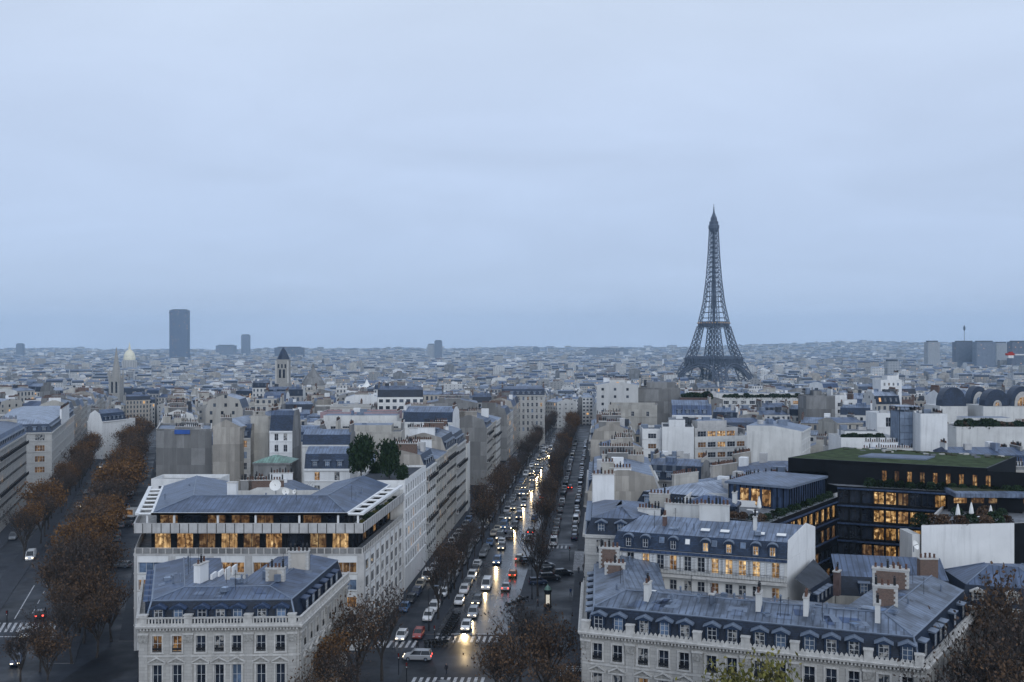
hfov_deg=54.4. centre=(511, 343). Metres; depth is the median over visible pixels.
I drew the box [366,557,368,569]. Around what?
window
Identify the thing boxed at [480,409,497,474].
avenue house
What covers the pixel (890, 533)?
window
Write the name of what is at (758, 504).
parasol
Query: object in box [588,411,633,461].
avenue house
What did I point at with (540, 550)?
street tree
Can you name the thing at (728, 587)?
window
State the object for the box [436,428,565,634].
wet carriageway road
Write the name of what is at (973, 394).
domed roof house
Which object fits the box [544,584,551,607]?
advertising column
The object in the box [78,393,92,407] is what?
avenue house
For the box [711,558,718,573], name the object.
window
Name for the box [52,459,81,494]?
street tree
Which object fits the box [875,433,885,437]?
shrub
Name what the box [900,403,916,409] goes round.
town house
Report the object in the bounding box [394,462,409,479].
garden tree
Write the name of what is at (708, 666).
window
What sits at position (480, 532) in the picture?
street tree
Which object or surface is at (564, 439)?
street tree
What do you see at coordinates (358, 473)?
town house
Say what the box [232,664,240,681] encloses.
window
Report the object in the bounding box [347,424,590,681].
central avenue road
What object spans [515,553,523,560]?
car
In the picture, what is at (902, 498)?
window
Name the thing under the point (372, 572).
window
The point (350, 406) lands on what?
town house
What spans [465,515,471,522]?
car
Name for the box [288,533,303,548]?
window
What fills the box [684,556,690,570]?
window
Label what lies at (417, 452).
avenue house
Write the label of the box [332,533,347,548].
window
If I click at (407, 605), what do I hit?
car
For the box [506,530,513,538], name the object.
car
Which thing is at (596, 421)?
avenue house
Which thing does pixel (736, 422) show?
town house
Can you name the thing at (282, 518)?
window
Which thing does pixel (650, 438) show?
stepped house
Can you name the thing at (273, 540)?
window
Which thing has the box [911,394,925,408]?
town house
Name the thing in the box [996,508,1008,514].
shrub
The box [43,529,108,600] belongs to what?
street tree
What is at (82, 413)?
avenue house
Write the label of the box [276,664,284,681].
window
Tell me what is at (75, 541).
street tree
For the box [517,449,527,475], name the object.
street tree
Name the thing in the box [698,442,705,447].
window
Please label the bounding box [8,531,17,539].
car
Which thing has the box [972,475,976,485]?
window
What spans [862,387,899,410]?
town house
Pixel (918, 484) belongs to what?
shrub
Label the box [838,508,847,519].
window
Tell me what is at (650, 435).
window
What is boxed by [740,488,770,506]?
pavilion window
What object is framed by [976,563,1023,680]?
street tree
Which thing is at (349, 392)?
town house
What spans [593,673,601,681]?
window
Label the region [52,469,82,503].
street tree
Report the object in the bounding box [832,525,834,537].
window
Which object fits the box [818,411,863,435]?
mansard house
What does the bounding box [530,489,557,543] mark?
street tree
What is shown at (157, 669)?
window
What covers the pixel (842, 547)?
window
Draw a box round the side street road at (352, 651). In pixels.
[347,650,356,659]
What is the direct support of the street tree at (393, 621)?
on the pavement at (127, 631)
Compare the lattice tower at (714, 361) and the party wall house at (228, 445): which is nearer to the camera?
the party wall house at (228, 445)
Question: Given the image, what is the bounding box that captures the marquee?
[356,379,374,389]
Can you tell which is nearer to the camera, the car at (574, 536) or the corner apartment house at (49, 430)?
the car at (574, 536)
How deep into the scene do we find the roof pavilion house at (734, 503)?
163.97 m
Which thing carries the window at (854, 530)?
in the dark glass office
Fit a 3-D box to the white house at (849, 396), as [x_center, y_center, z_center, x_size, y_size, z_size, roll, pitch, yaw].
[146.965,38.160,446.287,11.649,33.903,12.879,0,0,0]
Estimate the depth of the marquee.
1147.99 m
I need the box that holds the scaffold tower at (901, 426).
[887,405,920,447]
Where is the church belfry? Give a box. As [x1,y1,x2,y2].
[275,347,291,386]
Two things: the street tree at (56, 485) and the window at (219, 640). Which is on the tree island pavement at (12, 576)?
the street tree at (56, 485)
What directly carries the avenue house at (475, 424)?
on the ground
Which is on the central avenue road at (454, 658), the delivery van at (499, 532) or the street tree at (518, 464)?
the delivery van at (499, 532)
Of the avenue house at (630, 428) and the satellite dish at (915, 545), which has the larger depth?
the avenue house at (630, 428)
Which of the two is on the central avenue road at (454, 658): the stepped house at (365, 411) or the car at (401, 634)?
the car at (401, 634)
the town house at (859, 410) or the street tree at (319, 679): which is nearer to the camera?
the street tree at (319, 679)
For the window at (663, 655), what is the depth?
124.21 m
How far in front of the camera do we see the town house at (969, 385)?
553.11 m
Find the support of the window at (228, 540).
in the terraced office
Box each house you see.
[0,385,34,402]
[0,392,5,398]
[0,394,22,413]
[0,416,28,531]
[1,401,74,492]
[23,398,48,405]
[35,394,51,398]
[40,394,73,412]
[60,393,80,440]
[72,394,84,440]
[73,387,96,406]
[74,406,76,445]
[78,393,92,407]
[81,398,86,433]
[87,403,89,420]
[87,403,126,458]
[92,388,108,408]
[93,390,101,409]
[95,390,103,409]
[97,392,106,408]
[97,398,99,409]
[126,416,134,428]
[151,474,229,488]
[156,419,211,476]
[158,399,196,424]
[159,410,197,423]
[161,397,198,420]
[166,388,192,401]
[166,394,193,404]
[168,392,190,400]
[195,392,212,403]
[195,399,202,407]
[196,400,208,422]
[198,397,214,406]
[206,388,248,426]
[212,406,255,489]
[212,429,212,473]
[240,467,319,489]
[243,423,253,479]
[246,393,284,411]
[249,403,273,461]
[252,455,298,480]
[264,387,289,401]
[266,383,305,400]
[269,403,300,481]
[285,398,315,412]
[289,406,314,417]
[293,383,317,398]
[300,416,313,424]
[301,420,325,482]
[302,419,355,482]
[304,446,356,489]
[306,394,333,402]
[307,416,319,422]
[309,408,321,417]
[314,397,335,412]
[314,410,404,428]
[317,392,336,402]
[320,407,401,418]
[330,402,371,408]
[336,398,362,403]
[336,416,404,453]
[339,387,363,400]
[344,391,377,405]
[357,444,378,476]
[358,465,426,590]
[376,438,438,561]
[377,382,406,408]
[378,382,422,410]
[402,402,433,417]
[403,401,459,437]
[405,418,458,534]
[406,436,448,546]
[422,416,467,522]
[423,386,443,403]
[427,392,477,410]
[451,390,471,399]
[459,406,493,484]
[466,432,469,510]
[472,389,491,408]
[477,400,510,460]
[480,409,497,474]
[489,415,501,467]
[490,391,516,452]
[497,391,518,448]
[498,401,513,454]
[501,381,544,446]
[583,447,659,571]
[583,467,698,581]
[585,441,658,507]
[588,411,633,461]
[588,426,632,469]
[589,408,635,451]
[593,400,596,418]
[596,375,638,413]
[599,428,643,453]
[608,402,656,431]
[614,496,814,639]
[635,423,661,444]
[637,466,777,502]
[638,376,679,424]
[640,424,661,458]
[649,450,683,462]
[651,448,709,487]
[662,415,693,458]
[670,393,711,418]
[680,396,707,399]
[684,492,755,506]
[685,484,740,517]
[688,390,722,417]
[688,417,737,436]
[694,434,746,464]
[698,458,834,496]
[713,403,739,418]
[717,414,757,431]
[729,404,756,409]
[732,447,836,496]
[738,425,746,434]
[739,409,762,419]
[747,418,811,462]
[750,405,789,419]
[756,399,787,409]
[758,385,780,391]
[762,415,792,422]
[788,401,797,423]
[794,553,1023,680]
[798,386,834,423]
[801,412,829,429]
[809,425,817,443]
[810,434,827,452]
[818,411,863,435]
[823,429,874,450]
[828,425,894,449]
[833,391,856,416]
[840,399,871,420]
[846,391,865,404]
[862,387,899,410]
[864,437,912,450]
[866,407,894,434]
[873,370,901,404]
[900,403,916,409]
[902,390,911,399]
[902,398,916,405]
[908,406,946,451]
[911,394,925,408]
[924,387,967,422]
[926,385,967,403]
[933,438,1023,464]
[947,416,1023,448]
[958,383,985,389]
[965,386,984,403]
[966,389,1010,417]
[1001,384,1009,392]
[1006,386,1023,421]
[1016,457,1023,472]
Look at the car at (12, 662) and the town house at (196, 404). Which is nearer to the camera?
the car at (12, 662)
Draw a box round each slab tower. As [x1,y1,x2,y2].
[16,343,24,354]
[216,345,236,354]
[241,334,250,353]
[274,347,304,356]
[347,349,357,355]
[427,344,433,357]
[434,340,441,357]
[533,347,539,352]
[884,359,899,373]
[924,341,939,365]
[952,341,972,366]
[972,341,995,366]
[996,342,1006,364]
[1007,341,1023,365]
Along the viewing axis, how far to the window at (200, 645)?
130.55 m
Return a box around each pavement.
[0,424,591,681]
[0,425,580,663]
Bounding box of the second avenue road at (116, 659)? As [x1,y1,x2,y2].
[0,426,156,681]
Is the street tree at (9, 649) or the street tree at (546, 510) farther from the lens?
the street tree at (546, 510)
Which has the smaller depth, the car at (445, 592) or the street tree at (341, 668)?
the street tree at (341, 668)
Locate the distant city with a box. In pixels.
[0,340,1023,427]
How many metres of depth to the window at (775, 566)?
144.97 m
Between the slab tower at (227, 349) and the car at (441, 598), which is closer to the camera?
the car at (441, 598)
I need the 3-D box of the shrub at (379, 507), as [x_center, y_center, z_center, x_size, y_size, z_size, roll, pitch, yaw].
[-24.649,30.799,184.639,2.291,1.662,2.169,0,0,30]
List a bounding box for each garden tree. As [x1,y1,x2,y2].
[346,432,376,475]
[369,460,380,473]
[374,437,400,477]
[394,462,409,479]
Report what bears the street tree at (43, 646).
on the second avenue road at (116, 659)
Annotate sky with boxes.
[0,0,1023,349]
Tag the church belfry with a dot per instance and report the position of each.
(283, 370)
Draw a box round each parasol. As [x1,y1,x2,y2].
[757,497,760,513]
[955,504,959,514]
[969,502,973,519]
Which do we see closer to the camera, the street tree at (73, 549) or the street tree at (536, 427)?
the street tree at (73, 549)
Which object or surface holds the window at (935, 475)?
in the dark glass office
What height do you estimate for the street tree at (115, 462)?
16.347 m
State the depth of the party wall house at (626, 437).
262.40 m
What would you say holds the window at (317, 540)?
in the terraced office
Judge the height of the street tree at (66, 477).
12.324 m
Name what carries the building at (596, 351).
on the ground
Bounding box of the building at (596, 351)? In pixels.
[586,348,627,355]
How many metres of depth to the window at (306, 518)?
170.65 m
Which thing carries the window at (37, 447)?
in the corner apartment house at (49, 430)
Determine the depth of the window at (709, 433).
307.65 m
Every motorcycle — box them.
[434,638,440,647]
[440,630,449,637]
[442,637,448,646]
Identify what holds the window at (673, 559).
in the shuttered house at (716, 547)
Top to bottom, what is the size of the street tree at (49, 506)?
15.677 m
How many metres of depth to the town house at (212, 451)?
334.69 m
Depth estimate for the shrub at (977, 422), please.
298.66 m
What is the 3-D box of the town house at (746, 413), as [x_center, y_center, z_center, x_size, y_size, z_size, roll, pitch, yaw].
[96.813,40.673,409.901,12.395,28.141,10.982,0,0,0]
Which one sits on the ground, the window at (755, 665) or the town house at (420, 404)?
the town house at (420, 404)
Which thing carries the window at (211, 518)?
in the terraced office
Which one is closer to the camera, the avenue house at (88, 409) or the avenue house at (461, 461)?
the avenue house at (461, 461)
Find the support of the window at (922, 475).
in the dark glass office
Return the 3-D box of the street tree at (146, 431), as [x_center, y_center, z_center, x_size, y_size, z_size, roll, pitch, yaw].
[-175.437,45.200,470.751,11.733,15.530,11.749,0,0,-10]
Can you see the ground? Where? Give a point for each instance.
(471, 498)
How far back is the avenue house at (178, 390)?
533.47 m
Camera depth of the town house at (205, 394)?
593.83 m
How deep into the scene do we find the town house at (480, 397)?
523.59 m
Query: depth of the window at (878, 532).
180.97 m
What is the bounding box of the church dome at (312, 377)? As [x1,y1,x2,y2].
[301,364,324,386]
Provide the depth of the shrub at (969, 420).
298.59 m
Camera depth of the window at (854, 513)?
182.59 m
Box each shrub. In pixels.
[362,513,370,520]
[375,505,382,510]
[704,391,711,399]
[730,511,738,518]
[738,511,747,519]
[742,393,750,399]
[757,513,767,521]
[763,513,772,520]
[769,510,779,518]
[775,508,785,515]
[787,504,796,512]
[795,503,801,509]
[800,501,807,507]
[806,498,812,505]
[816,494,823,501]
[822,493,827,499]
[826,491,833,498]
[863,477,876,487]
[874,479,884,487]
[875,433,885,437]
[883,479,895,487]
[894,480,904,488]
[905,481,915,488]
[910,512,929,527]
[915,482,925,489]
[926,481,936,489]
[926,513,940,524]
[936,482,946,490]
[937,514,952,524]
[947,483,957,487]
[949,507,963,515]
[952,515,969,525]
[953,420,964,427]
[958,484,966,487]
[963,418,974,428]
[964,513,978,523]
[973,420,981,426]
[975,508,988,517]
[978,418,991,426]
[978,515,993,523]
[979,505,994,514]
[983,418,995,428]
[986,511,1005,522]
[991,420,999,426]
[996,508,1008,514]
[1000,485,1011,489]
[1003,515,1014,522]
[1011,485,1022,490]
[1014,420,1023,426]
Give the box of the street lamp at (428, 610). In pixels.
[428,585,438,630]
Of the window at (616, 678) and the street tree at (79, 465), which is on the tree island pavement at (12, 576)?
the street tree at (79, 465)
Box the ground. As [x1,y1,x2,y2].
[26,344,761,681]
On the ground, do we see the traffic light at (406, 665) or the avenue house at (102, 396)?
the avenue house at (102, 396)
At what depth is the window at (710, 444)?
302.62 m
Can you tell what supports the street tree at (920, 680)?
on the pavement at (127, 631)
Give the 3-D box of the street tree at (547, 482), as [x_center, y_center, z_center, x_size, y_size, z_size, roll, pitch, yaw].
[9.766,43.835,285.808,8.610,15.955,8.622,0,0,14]
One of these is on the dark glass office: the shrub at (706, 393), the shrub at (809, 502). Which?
the shrub at (809, 502)
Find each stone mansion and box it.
[135,543,349,681]
[578,539,976,681]
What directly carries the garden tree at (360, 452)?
on the ground
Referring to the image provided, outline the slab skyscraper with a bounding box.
[169,309,189,357]
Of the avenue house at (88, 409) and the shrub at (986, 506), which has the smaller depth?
the shrub at (986, 506)
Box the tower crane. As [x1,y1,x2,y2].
[1005,352,1023,387]
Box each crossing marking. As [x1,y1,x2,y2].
[0,623,55,631]
[374,641,416,647]
[411,677,484,681]
[435,636,498,641]
[574,551,583,554]
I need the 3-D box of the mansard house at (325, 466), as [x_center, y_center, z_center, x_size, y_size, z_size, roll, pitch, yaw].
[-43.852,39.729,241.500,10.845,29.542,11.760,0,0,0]
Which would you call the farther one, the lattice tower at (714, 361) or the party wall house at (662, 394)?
the lattice tower at (714, 361)
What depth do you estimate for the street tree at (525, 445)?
395.95 m
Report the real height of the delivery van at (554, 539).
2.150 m
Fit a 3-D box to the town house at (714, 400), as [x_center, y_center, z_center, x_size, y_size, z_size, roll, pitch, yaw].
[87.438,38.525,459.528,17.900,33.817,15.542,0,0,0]
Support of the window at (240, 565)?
in the terraced office
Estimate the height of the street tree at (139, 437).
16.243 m
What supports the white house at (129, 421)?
on the ground
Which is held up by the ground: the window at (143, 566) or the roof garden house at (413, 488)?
the roof garden house at (413, 488)
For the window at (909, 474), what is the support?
in the dark glass office
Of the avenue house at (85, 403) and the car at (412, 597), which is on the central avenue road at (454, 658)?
the car at (412, 597)
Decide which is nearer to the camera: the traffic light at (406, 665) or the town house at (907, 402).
the traffic light at (406, 665)
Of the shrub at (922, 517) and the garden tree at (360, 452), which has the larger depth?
the garden tree at (360, 452)
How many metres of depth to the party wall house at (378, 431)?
320.83 m
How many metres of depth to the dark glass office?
180.67 m
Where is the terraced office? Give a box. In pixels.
[133,475,403,650]
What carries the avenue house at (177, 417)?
on the ground
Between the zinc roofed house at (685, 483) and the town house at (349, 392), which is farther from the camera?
the town house at (349, 392)
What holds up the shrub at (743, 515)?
on the dark glass office
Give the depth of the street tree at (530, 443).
410.36 m
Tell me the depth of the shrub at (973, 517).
160.23 m
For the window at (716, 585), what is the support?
in the shuttered house at (716, 547)
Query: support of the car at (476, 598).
on the central avenue road at (454, 658)
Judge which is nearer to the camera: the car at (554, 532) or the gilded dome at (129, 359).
the car at (554, 532)
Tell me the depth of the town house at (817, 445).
334.40 m
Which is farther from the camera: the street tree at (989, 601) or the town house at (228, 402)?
the town house at (228, 402)
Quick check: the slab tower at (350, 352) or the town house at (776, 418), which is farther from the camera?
the slab tower at (350, 352)
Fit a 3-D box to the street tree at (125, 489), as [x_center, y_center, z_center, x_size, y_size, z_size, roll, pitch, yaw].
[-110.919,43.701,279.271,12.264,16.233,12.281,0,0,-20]
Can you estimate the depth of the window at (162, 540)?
169.82 m
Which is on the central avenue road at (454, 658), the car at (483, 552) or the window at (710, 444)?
the car at (483, 552)
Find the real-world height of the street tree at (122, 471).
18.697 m
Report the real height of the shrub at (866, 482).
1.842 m
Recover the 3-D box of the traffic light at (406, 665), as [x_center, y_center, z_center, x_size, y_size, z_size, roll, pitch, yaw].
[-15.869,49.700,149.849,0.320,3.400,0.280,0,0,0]
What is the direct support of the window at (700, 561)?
in the shuttered house at (716, 547)
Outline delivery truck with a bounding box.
[124,507,137,518]
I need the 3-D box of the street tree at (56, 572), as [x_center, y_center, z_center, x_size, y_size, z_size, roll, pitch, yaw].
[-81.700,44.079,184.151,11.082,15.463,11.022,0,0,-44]
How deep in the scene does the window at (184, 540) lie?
169.82 m
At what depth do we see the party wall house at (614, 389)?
419.38 m
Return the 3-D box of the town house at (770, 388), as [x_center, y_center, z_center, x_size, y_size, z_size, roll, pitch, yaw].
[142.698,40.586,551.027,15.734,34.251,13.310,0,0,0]
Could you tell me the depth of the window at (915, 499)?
178.53 m
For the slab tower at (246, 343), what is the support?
on the ground
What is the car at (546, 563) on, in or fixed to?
on the central avenue road at (454, 658)
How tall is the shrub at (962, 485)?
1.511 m
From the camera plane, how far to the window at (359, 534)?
176.24 m
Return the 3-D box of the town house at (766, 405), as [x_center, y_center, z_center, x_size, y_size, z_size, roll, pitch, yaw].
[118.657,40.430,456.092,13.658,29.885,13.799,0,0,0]
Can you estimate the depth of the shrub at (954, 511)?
168.47 m
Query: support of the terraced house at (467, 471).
on the ground
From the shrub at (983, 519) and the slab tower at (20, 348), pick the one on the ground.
the slab tower at (20, 348)
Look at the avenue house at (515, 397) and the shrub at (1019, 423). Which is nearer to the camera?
the shrub at (1019, 423)
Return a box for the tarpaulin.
[174,430,189,433]
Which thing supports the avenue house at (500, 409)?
on the ground
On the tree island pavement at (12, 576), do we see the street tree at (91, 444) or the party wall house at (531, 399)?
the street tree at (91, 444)
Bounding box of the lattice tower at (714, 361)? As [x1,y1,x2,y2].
[676,207,753,383]
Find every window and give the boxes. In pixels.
[35,434,44,440]
[35,445,44,450]
[35,456,44,461]
[35,466,44,472]
[139,562,162,572]
[152,636,161,651]
[153,665,161,681]
[155,533,170,548]
[160,515,177,522]
[172,636,181,651]
[173,665,181,681]
[177,533,192,548]
[184,515,201,522]
[196,636,204,651]
[197,665,204,681]
[199,533,214,548]
[208,515,224,522]
[214,635,223,651]
[215,664,223,681]
[221,533,236,548]
[222,562,243,572]
[232,515,248,522]
[232,635,240,650]
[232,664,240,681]
[244,533,259,548]
[254,562,268,571]
[256,635,265,650]
[257,515,272,522]
[257,664,265,681]
[266,533,281,548]
[276,635,284,650]
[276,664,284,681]
[279,515,296,522]
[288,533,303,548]
[303,515,320,522]
[310,533,325,548]
[314,472,319,479]
[327,515,344,522]
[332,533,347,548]
[334,472,339,479]
[338,562,355,572]
[347,580,355,589]
[347,597,355,606]
[352,533,354,548]
[358,533,360,543]
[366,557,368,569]
[366,574,368,585]
[371,553,373,564]
[371,569,373,580]
[376,548,378,559]
[376,564,378,575]
[592,643,601,659]
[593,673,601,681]
[596,539,603,552]
[612,645,621,661]
[613,675,621,681]
[627,552,633,557]
[638,648,647,664]
[639,678,647,681]
[642,553,648,560]
[648,433,655,437]
[648,444,655,448]
[657,554,663,568]
[658,650,667,666]
[670,555,676,569]
[670,579,676,589]
[679,652,688,669]
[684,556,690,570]
[684,581,690,590]
[697,557,704,572]
[697,582,704,591]
[698,431,705,436]
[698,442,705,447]
[706,655,715,672]
[707,431,715,435]
[708,442,715,446]
[708,452,715,456]
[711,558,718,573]
[711,583,718,592]
[717,431,724,435]
[717,442,724,446]
[717,452,724,456]
[725,559,732,574]
[725,584,732,594]
[726,658,736,675]
[727,430,734,435]
[727,441,734,446]
[737,441,744,445]
[739,560,745,575]
[739,585,745,595]
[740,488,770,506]
[752,561,759,576]
[752,586,756,596]
[754,660,764,676]
[772,563,778,577]
[772,588,778,598]
[775,663,785,680]
[804,666,814,681]
[810,514,812,524]
[821,509,823,521]
[821,530,823,542]
[825,668,836,681]
[832,505,834,517]
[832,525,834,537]
[838,490,847,501]
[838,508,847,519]
[838,525,847,537]
[838,543,847,553]
[848,671,859,681]
[850,491,859,502]
[850,509,859,520]
[850,526,859,537]
[850,544,859,554]
[862,491,871,503]
[862,509,871,521]
[862,527,871,538]
[862,544,871,554]
[874,492,883,503]
[874,510,883,522]
[874,528,883,539]
[874,545,883,555]
[878,674,889,681]
[882,471,886,480]
[886,417,889,426]
[886,493,895,504]
[886,511,895,522]
[886,529,895,540]
[886,546,895,555]
[895,471,898,480]
[898,493,907,505]
[898,512,907,523]
[902,677,911,681]
[907,472,911,481]
[910,494,920,506]
[910,512,919,524]
[920,472,924,482]
[922,495,932,506]
[933,473,937,483]
[935,495,945,507]
[946,474,950,484]
[959,474,963,483]
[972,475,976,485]
[986,475,990,486]
[1018,397,1023,405]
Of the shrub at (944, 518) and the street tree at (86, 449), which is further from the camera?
the street tree at (86, 449)
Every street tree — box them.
[0,501,46,559]
[0,616,47,681]
[12,500,48,550]
[14,476,68,536]
[17,602,62,671]
[19,618,79,681]
[23,483,59,543]
[30,542,88,616]
[31,484,64,529]
[35,472,66,517]
[37,475,64,522]
[40,545,103,614]
[41,592,94,663]
[42,569,92,647]
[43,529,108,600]
[43,554,116,643]
[45,516,113,550]
[45,525,113,606]
[49,462,75,482]
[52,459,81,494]
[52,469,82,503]
[52,548,117,632]
[54,473,76,508]
[55,522,102,562]
[60,482,76,512]
[61,442,93,480]
[64,455,87,490]
[64,493,119,541]
[65,497,120,523]
[67,445,96,484]
[68,446,93,471]
[68,456,88,487]
[69,439,99,475]
[69,509,121,546]
[72,580,122,657]
[73,492,129,525]
[74,433,98,448]
[74,525,134,604]
[76,483,108,508]
[80,478,134,509]
[82,432,107,450]
[83,502,123,522]
[85,470,119,494]
[85,555,133,641]
[86,432,103,468]
[89,475,131,498]
[90,457,153,490]
[92,458,139,479]
[94,470,138,503]
[99,450,129,463]
[103,448,138,463]
[110,427,143,441]
[110,436,145,449]
[111,439,148,458]
[111,451,147,500]
[112,445,141,455]
[116,432,148,454]
[117,424,145,441]
[118,456,142,495]
[120,462,141,501]
[122,431,152,450]
[123,436,154,448]
[125,413,146,425]
[132,418,153,431]
[138,422,153,439]
[283,650,352,681]
[309,631,373,681]
[311,627,350,681]
[329,591,385,681]
[350,580,412,680]
[419,541,459,618]
[429,523,467,598]
[441,525,474,588]
[452,526,479,578]
[453,518,484,569]
[462,515,483,556]
[462,619,543,681]
[469,476,502,537]
[470,491,499,544]
[480,586,554,681]
[481,497,498,530]
[482,471,510,512]
[486,478,508,521]
[487,459,514,507]
[491,461,517,503]
[504,464,515,499]
[506,457,523,489]
[506,599,579,681]
[508,455,521,483]
[509,509,557,595]
[514,432,533,470]
[516,453,526,478]
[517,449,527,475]
[519,437,534,467]
[526,429,539,458]
[526,644,592,681]
[529,429,541,454]
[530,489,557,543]
[532,469,559,522]
[534,424,543,448]
[536,429,543,452]
[536,487,557,528]
[537,473,562,515]
[537,497,557,533]
[539,457,565,483]
[542,442,566,471]
[548,408,559,426]
[548,472,561,497]
[549,411,556,433]
[549,436,570,469]
[550,447,571,465]
[551,429,572,468]
[555,431,570,464]
[555,432,572,446]
[558,425,577,437]
[562,412,580,424]
[567,415,581,440]
[675,656,762,681]
[705,647,801,681]
[892,643,981,681]
[928,595,1023,681]
[933,631,1023,681]
[943,625,995,681]
[959,561,1023,680]
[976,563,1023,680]
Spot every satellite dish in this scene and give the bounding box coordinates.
[269,480,280,490]
[282,488,288,494]
[913,540,918,551]
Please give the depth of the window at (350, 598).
167.39 m
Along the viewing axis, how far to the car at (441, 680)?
147.41 m
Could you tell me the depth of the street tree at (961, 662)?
122.52 m
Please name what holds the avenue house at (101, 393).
on the ground
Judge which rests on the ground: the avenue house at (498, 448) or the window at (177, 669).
the avenue house at (498, 448)
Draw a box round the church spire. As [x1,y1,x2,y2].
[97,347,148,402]
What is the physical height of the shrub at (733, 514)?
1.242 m
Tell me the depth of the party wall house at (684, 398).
411.19 m
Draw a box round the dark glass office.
[724,447,1023,583]
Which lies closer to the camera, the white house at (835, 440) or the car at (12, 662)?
the car at (12, 662)
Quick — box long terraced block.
[716,388,804,406]
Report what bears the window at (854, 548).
in the dark glass office
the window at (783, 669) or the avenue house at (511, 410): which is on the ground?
the avenue house at (511, 410)
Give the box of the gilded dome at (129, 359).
[122,342,136,367]
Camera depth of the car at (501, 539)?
254.69 m
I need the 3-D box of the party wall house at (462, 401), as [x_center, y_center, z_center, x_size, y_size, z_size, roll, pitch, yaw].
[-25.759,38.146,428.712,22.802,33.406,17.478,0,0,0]
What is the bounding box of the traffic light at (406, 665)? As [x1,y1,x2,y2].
[405,662,407,681]
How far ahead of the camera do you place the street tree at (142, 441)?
398.96 m
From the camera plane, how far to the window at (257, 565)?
167.39 m
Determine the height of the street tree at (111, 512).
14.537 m
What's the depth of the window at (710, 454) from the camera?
302.66 m
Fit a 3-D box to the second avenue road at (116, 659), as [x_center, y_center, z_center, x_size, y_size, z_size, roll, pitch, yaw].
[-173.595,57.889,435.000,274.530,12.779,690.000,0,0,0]
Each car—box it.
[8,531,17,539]
[9,652,23,665]
[35,608,46,617]
[113,535,120,541]
[113,560,132,567]
[117,521,124,527]
[121,520,133,526]
[395,628,407,640]
[399,601,409,611]
[403,648,431,661]
[405,592,416,602]
[411,585,421,596]
[412,626,424,638]
[415,578,425,588]
[422,608,434,620]
[429,599,439,612]
[433,594,443,604]
[435,679,451,681]
[438,586,447,596]
[442,579,451,590]
[454,594,464,604]
[459,583,468,593]
[460,618,471,630]
[463,577,472,586]
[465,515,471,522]
[467,569,476,579]
[467,604,478,617]
[471,564,479,572]
[471,593,481,604]
[472,559,481,565]
[479,549,487,556]
[482,543,489,550]
[486,538,493,545]
[490,529,496,535]
[492,554,501,563]
[497,542,505,549]
[498,537,504,542]
[501,582,510,590]
[503,506,510,512]
[504,526,511,532]
[505,512,511,519]
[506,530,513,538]
[508,569,516,576]
[511,520,518,528]
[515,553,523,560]
[519,555,536,562]
[527,527,533,533]
[528,577,547,584]
[535,561,554,566]
[539,571,560,580]
[540,566,553,571]
[551,530,557,536]
[552,568,573,574]
[557,507,562,512]
[571,533,577,539]
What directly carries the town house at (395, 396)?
on the ground
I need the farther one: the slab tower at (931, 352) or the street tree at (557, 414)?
the slab tower at (931, 352)
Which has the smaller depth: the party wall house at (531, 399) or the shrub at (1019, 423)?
the shrub at (1019, 423)
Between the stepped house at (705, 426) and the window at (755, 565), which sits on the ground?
the stepped house at (705, 426)
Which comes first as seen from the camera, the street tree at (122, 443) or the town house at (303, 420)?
the town house at (303, 420)
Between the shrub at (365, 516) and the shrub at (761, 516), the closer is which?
the shrub at (761, 516)
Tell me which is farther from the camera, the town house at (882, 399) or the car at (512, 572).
the town house at (882, 399)
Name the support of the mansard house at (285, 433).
on the ground
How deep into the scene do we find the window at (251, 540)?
169.82 m
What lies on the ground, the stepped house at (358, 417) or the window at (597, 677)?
the stepped house at (358, 417)
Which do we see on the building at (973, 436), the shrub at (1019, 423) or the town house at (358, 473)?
the shrub at (1019, 423)
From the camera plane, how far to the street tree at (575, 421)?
544.12 m
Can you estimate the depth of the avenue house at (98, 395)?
629.14 m
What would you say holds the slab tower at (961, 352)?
on the ground
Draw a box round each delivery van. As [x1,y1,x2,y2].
[25,548,36,560]
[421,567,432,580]
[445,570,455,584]
[481,575,491,589]
[495,529,503,539]
[500,519,507,528]
[505,501,511,506]
[515,510,522,518]
[523,470,528,476]
[550,535,557,544]
[560,491,565,497]
[572,514,579,523]
[574,500,580,506]
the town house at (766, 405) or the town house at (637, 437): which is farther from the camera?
the town house at (766, 405)
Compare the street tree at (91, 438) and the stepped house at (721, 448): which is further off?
the street tree at (91, 438)
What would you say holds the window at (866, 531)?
in the dark glass office
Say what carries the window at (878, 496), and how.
in the dark glass office
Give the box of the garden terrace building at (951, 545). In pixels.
[900,486,1023,568]
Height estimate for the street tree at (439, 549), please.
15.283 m
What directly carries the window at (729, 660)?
in the stone mansion at (681, 635)
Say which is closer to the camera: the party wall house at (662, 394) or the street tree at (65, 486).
the street tree at (65, 486)
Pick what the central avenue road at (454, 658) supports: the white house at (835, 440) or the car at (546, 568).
the car at (546, 568)
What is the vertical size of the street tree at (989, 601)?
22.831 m

